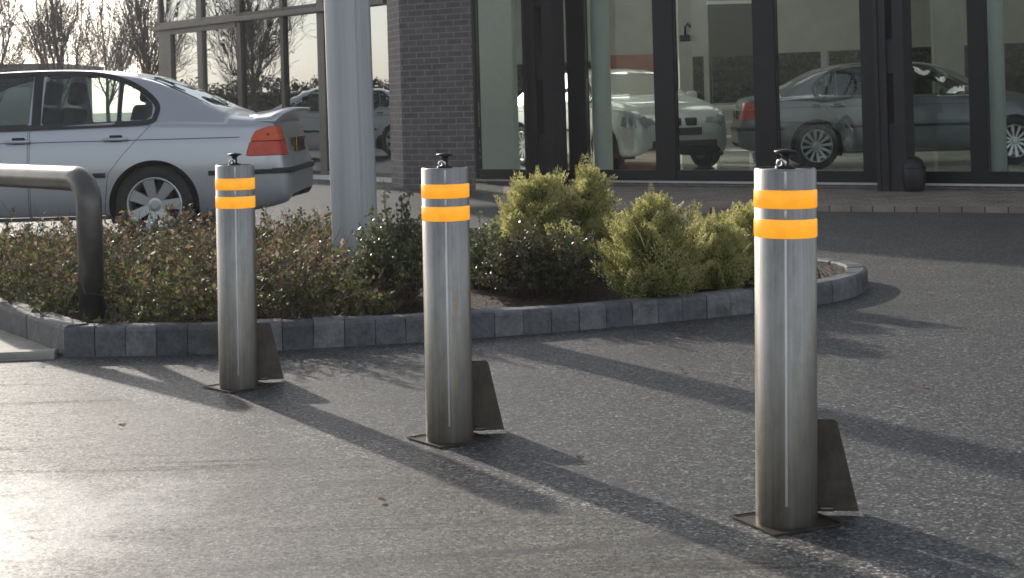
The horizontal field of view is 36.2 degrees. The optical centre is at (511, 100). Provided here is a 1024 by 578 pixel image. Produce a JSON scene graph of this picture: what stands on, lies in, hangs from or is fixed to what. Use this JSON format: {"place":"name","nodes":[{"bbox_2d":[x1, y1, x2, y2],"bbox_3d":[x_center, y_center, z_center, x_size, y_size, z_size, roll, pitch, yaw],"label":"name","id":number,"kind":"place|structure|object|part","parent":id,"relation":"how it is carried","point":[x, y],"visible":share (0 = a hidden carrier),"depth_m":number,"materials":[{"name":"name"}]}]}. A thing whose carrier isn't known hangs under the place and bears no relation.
{"place":"outdoors","nodes":[
{"label":"outdoors","id":0,"kind":"place"},
{"bbox_2d":[0,0,157,112],"label":"sky","id":1,"kind":"structure","parent":0,"point":[131,98],"materials":[{"name":"white"}]},
{"bbox_2d":[0,112,1023,577],"bbox_3d":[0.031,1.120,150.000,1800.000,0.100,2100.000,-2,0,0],"label":"ground","id":2,"kind":"structure","parent":0,"point":[306,462],"depth_m":5.25,"materials":[{"name":"grey asphalt"}]},
{"bbox_2d":[0,0,45,102],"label":"bare tree","id":3,"kind":"object","parent":2,"relation":"on","point":[4,51],"visible":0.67,"depth_m":42.27,"materials":[{"name":"brown plant"}]},
{"bbox_2d":[0,330,57,352],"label":"footpath","id":4,"kind":"structure","parent":2,"relation":"on","point":[9,341],"depth_m":7.85,"materials":[{"name":"concrete"}]},
{"bbox_2d":[0,348,57,360],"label":"flush kerb","id":5,"kind":"structure","parent":2,"relation":"on","point":[27,354],"depth_m":7.45,"materials":[{"name":"concrete"}]},
{"bbox_2d":[0,63,103,125],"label":"distant building","id":6,"kind":"structure","parent":2,"relation":"on","point":[15,105],"depth_m":55.96,"materials":[{"name":"grey metal"}]},
{"bbox_2d":[0,88,30,118],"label":"window","id":7,"kind":"structure","parent":6,"relation":"in","point":[15,103],"depth_m":55.96,"materials":[{"name":"clear glass"}]},
{"bbox_2d":[0,0,121,108],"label":"bare tree","id":8,"kind":"object","parent":2,"relation":"on","point":[54,20],"visible":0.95,"depth_m":37.96,"materials":[{"name":"brown plant"}]},
{"bbox_2d":[61,0,153,121],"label":"bare tree","id":9,"kind":"object","parent":2,"relation":"on","point":[110,59],"visible":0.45,"depth_m":51.76,"materials":[{"name":"brown plant"}]},
{"bbox_2d":[75,0,158,104],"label":"bare tree","id":10,"kind":"object","parent":2,"relation":"on","point":[147,62],"visible":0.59,"depth_m":35.86,"materials":[{"name":"brown plant"}]},
{"bbox_2d":[0,70,313,239],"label":"parked car","id":11,"kind":"object","parent":2,"relation":"on","point":[176,142],"visible":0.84,"depth_m":12.56,"materials":[{"name":"silver metal"}]},
{"bbox_3d":[-4.538,0.605,12.547,1.381,0.721,0.100,-2,0,0],"label":"door","id":12,"kind":"part","parent":11,"relation":"part of","materials":[{"name":"silver metal"}]},
{"bbox_3d":[-3.364,0.554,12.549,0.979,0.746,0.098,-2,0,0],"label":"door","id":13,"kind":"part","parent":11,"relation":"part of","materials":[{"name":"silver metal"}]},
{"bbox_3d":[-2.702,-0.065,13.380,0.647,0.289,1.264,-2,0,0],"label":"rear window","id":14,"kind":"part","parent":11,"relation":"part of","materials":[{"name":"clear glass"}]},
{"bbox_2d":[203,153,283,393],"bbox_3d":[-1.117,0.718,6.605,0.331,0.998,0.216,-2,0,-43],"label":"bollard","id":15,"kind":"object","parent":2,"relation":"on","point":[248,355],"visible":0.98,"depth_m":6.50,"materials":[{"name":"silver metal"}]},
{"bbox_2d":[68,224,501,247],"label":"planter kerb","id":16,"kind":"structure","parent":2,"relation":"on","point":[483,228],"depth_m":12.01,"materials":[{"name":"concrete"}]},
{"bbox_2d":[0,237,844,323],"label":"planting bed","id":17,"kind":"object","parent":2,"relation":"on","point":[596,290],"visible":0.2,"depth_m":8.41,"materials":[{"name":"brown soil"}]},
{"bbox_2d":[0,164,104,323],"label":"hoop barrier","id":18,"kind":"object","parent":17,"relation":"on","point":[81,183],"visible":0.98,"depth_m":7.88,"materials":[{"name":"silver metal"}]},
{"bbox_2d":[0,195,421,326],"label":"ground cover","id":19,"kind":"object","parent":17,"relation":"on","point":[188,260],"visible":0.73,"depth_m":8.25,"materials":[{"name":"green plant"}]},
{"bbox_2d":[294,228,352,293],"bbox_3d":[-1.067,0.913,8.766,0.439,0.406,0.409,-2,0,22],"label":"leafy shrub","id":20,"kind":"object","parent":17,"relation":"on","point":[346,265],"visible":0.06,"depth_m":8.74,"materials":[{"name":"green plant"}]},
{"bbox_2d":[324,0,377,265],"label":"lamp column","id":21,"kind":"structure","parent":17,"relation":"on","point":[351,131],"depth_m":8.89,"materials":[{"name":"grey metal"}]},
{"bbox_2d":[346,178,422,306],"bbox_3d":[-0.605,0.756,8.333,0.578,0.694,0.518,-2,0,0],"label":"leafy shrub","id":22,"kind":"object","parent":17,"relation":"on","point":[406,257],"visible":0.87,"depth_m":8.25,"materials":[{"name":"green plant"}]},
{"bbox_2d":[470,210,517,289],"bbox_3d":[-0.138,0.858,8.940,0.499,0.464,0.433,-2,0,0],"label":"leafy shrub","id":23,"kind":"object","parent":17,"relation":"on","point":[477,251],"visible":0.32,"depth_m":8.88,"materials":[{"name":"green plant"}]},
{"bbox_2d":[475,164,584,267],"bbox_3d":[0.162,0.741,9.549,0.837,0.699,0.685,-2,0,0],"label":"conifer","id":24,"kind":"object","parent":17,"relation":"on","point":[540,200],"visible":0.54,"depth_m":9.45,"materials":[{"name":"green plant"}]},
{"bbox_2d":[470,208,608,298],"bbox_3d":[0.154,0.834,8.502,0.791,0.497,0.557,-2,0,0],"label":"leafy shrub","id":25,"kind":"object","parent":17,"relation":"on","point":[545,271],"visible":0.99,"depth_m":8.42,"materials":[{"name":"green plant"}]},
{"bbox_2d":[541,217,599,286],"bbox_3d":[0.321,0.866,8.785,0.379,0.419,0.473,-2,0,-15],"label":"conifer","id":26,"kind":"object","parent":17,"relation":"on","point":[584,249],"visible":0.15,"depth_m":8.79,"materials":[{"name":"green plant"}]},
{"bbox_2d":[557,152,626,277],"bbox_3d":[0.465,0.691,9.394,0.507,0.760,0.588,-2,0,-31],"label":"conifer","id":27,"kind":"object","parent":17,"relation":"on","point":[590,207],"visible":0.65,"depth_m":9.29,"materials":[{"name":"green plant"}]},
{"bbox_2d":[590,181,709,298],"bbox_3d":[0.724,0.744,8.321,0.608,0.639,0.604,-2,0,27],"label":"conifer","id":28,"kind":"object","parent":17,"relation":"on","point":[654,241],"visible":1,"depth_m":8.21,"materials":[{"name":"green plant"}]},
{"bbox_2d":[689,207,753,290],"bbox_3d":[1.137,0.819,8.662,0.530,0.478,0.473,-2,0,-24],"label":"conifer","id":29,"kind":"object","parent":17,"relation":"on","point":[722,260],"visible":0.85,"depth_m":8.55,"materials":[{"name":"green plant"}]},
{"bbox_2d":[718,199,754,284],"bbox_3d":[1.288,0.803,8.869,0.513,0.490,0.423,-2,0,-30],"label":"conifer","id":30,"kind":"object","parent":17,"relation":"on","point":[744,220],"visible":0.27,"depth_m":8.81,"materials":[{"name":"green plant"}]},
{"bbox_2d":[0,258,867,356],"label":"planter kerb","id":31,"kind":"structure","parent":2,"relation":"on","point":[66,336],"depth_m":7.75,"materials":[{"name":"concrete"}]},
{"bbox_2d":[406,153,503,448],"bbox_3d":[-0.182,0.686,5.466,0.335,1.011,0.218,-2,0,-36],"label":"bollard","id":32,"kind":"object","parent":2,"relation":"on","point":[461,403],"visible":0.99,"depth_m":5.37,"materials":[{"name":"silver metal"}]},
{"bbox_2d":[151,0,1023,191],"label":"building","id":33,"kind":"structure","parent":2,"relation":"on","point":[444,76],"depth_m":20.10,"materials":[{"name":"brick"}]},
{"bbox_3d":[-5.642,-2.226,26.441,0.100,1.893,1.442,-2,0,-38],"label":"window","id":34,"kind":"part","parent":33,"relation":"part of","materials":[{"name":"clear glass"}]},
{"bbox_3d":[-5.581,-0.021,26.441,0.100,2.371,1.442,-2,0,-38],"label":"window","id":35,"kind":"part","parent":33,"relation":"part of","materials":[{"name":"clear glass"}]},
{"bbox_3d":[-4.777,-2.251,25.342,0.100,1.893,1.353,-2,0,-38],"label":"window","id":36,"kind":"part","parent":33,"relation":"part of","materials":[{"name":"clear glass"}]},
{"bbox_3d":[-4.716,-0.045,25.342,0.100,2.371,1.353,-2,0,-38],"label":"window","id":37,"kind":"part","parent":33,"relation":"part of","materials":[{"name":"clear glass"}]},
{"bbox_3d":[-3.935,-2.274,24.271,0.100,1.893,1.370,-2,0,-38],"label":"window","id":38,"kind":"part","parent":33,"relation":"part of","materials":[{"name":"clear glass"}]},
{"bbox_3d":[-3.873,-0.069,24.271,0.100,2.371,1.370,-2,0,-38],"label":"window","id":39,"kind":"part","parent":33,"relation":"part of","materials":[{"name":"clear glass"}]},
{"bbox_3d":[-3.179,-2.295,23.310,0.100,1.893,1.073,-2,0,-38],"label":"window","id":40,"kind":"part","parent":33,"relation":"part of","materials":[{"name":"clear glass"}]},
{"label":"window","id":41,"kind":"part","parent":33,"relation":"part of","materials":[{"name":"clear glass"}]},
{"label":"window","id":42,"kind":"part","parent":33,"relation":"part of","materials":[{"name":"clear glass"}]},
{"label":"window","id":43,"kind":"part","parent":33,"relation":"part of","materials":[{"name":"clear glass"}]},
{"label":"window","id":44,"kind":"part","parent":33,"relation":"part of","materials":[{"name":"black metal"}]},
{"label":"window","id":45,"kind":"part","parent":33,"relation":"part of","materials":[{"name":"black metal"}]},
{"bbox_2d":[518,69,726,169],"bbox_3d":[1.396,0.254,23.148,2.040,1.436,4.588,-2,0,-24],"label":"display car","id":46,"kind":"object","parent":33,"relation":"on","point":[702,133],"visible":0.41,"depth_m":21.32,"materials":[{"name":"silver metal"}]},
{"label":"side window","id":47,"kind":"part","parent":46,"relation":"part of","materials":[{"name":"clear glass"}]},
{"bbox_3d":[0.841,0.391,22.372,0.090,0.739,1.373,-2,0,-24],"label":"door","id":48,"kind":"part","parent":46,"relation":"part of","materials":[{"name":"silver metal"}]},
{"bbox_2d":[679,22,690,41],"bbox_3d":[2.119,-0.834,19.131,0.141,0.234,0.120,-2,0,0],"label":"wall lamp","id":49,"kind":"object","parent":33,"relation":"attached to","point":[684,38],"visible":1,"depth_m":19.07,"materials":[{"name":"black metal"}]},
{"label":"window","id":50,"kind":"part","parent":33,"relation":"part of","materials":[{"name":"black metal"}]},
{"bbox_2d":[707,0,752,103],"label":"display board","id":51,"kind":"object","parent":33,"relation":"on","point":[729,24],"visible":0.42,"depth_m":24.00,"materials":[{"name":"white paint"}]},
{"bbox_2d":[717,105,755,162],"bbox_3d":[3.371,0.496,23.300,0.754,0.840,0.600,-2,0,0],"label":"reception desk","id":52,"kind":"object","parent":33,"relation":"on","point":[753,156],"visible":0.16,"depth_m":23.05,"materials":[{"name":"white paint"}]},
{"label":"window","id":53,"kind":"part","parent":33,"relation":"part of","materials":[{"name":"black metal"}]},
{"bbox_2d":[730,61,1023,168],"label":"display car","id":54,"kind":"object","parent":33,"relation":"on","point":[816,122],"visible":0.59,"depth_m":20.39,"materials":[{"name":"blue paint"}]},
{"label":"rear window","id":55,"kind":"part","parent":54,"relation":"part of","materials":[{"name":"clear glass"}]},
{"bbox_3d":[4.418,0.289,20.379,0.921,0.733,0.100,-2,0,4],"label":"door","id":56,"kind":"part","parent":54,"relation":"part of","materials":[{"name":"blue paint"}]},
{"bbox_3d":[5.521,0.277,20.307,1.277,0.716,0.086,-2,0,4],"label":"door","id":57,"kind":"part","parent":54,"relation":"part of","materials":[{"name":"blue paint"}]},
{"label":"window","id":58,"kind":"part","parent":33,"relation":"part of","materials":[{"name":"black metal"}]},
{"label":"window","id":59,"kind":"part","parent":33,"relation":"part of","materials":[{"name":"black metal"}]},
{"bbox_2d":[517,43,1023,102],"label":"wall","id":60,"kind":"structure","parent":2,"relation":"on","point":[732,79],"depth_m":33.48,"materials":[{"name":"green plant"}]},
{"bbox_2d":[730,149,858,536],"bbox_3d":[0.789,0.649,4.294,0.343,1.035,0.223,-2,0,-23],"label":"bollard","id":61,"kind":"object","parent":2,"relation":"on","point":[802,476],"visible":0.98,"depth_m":4.20,"materials":[{"name":"silver metal"}]},
{"bbox_2d":[501,185,1023,214],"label":"pavement","id":62,"kind":"structure","parent":0,"point":[718,199],"depth_m":16.09,"materials":[{"name":"grey concrete"}]},
{"bbox_2d":[901,156,926,191],"bbox_3d":[4.373,0.799,17.037,0.272,0.385,0.272,-2,0,0],"label":"litter bin","id":63,"kind":"object","parent":62,"relation":"on","point":[914,175],"visible":1,"depth_m":16.94,"materials":[{"name":"grey paint"}]}
]}

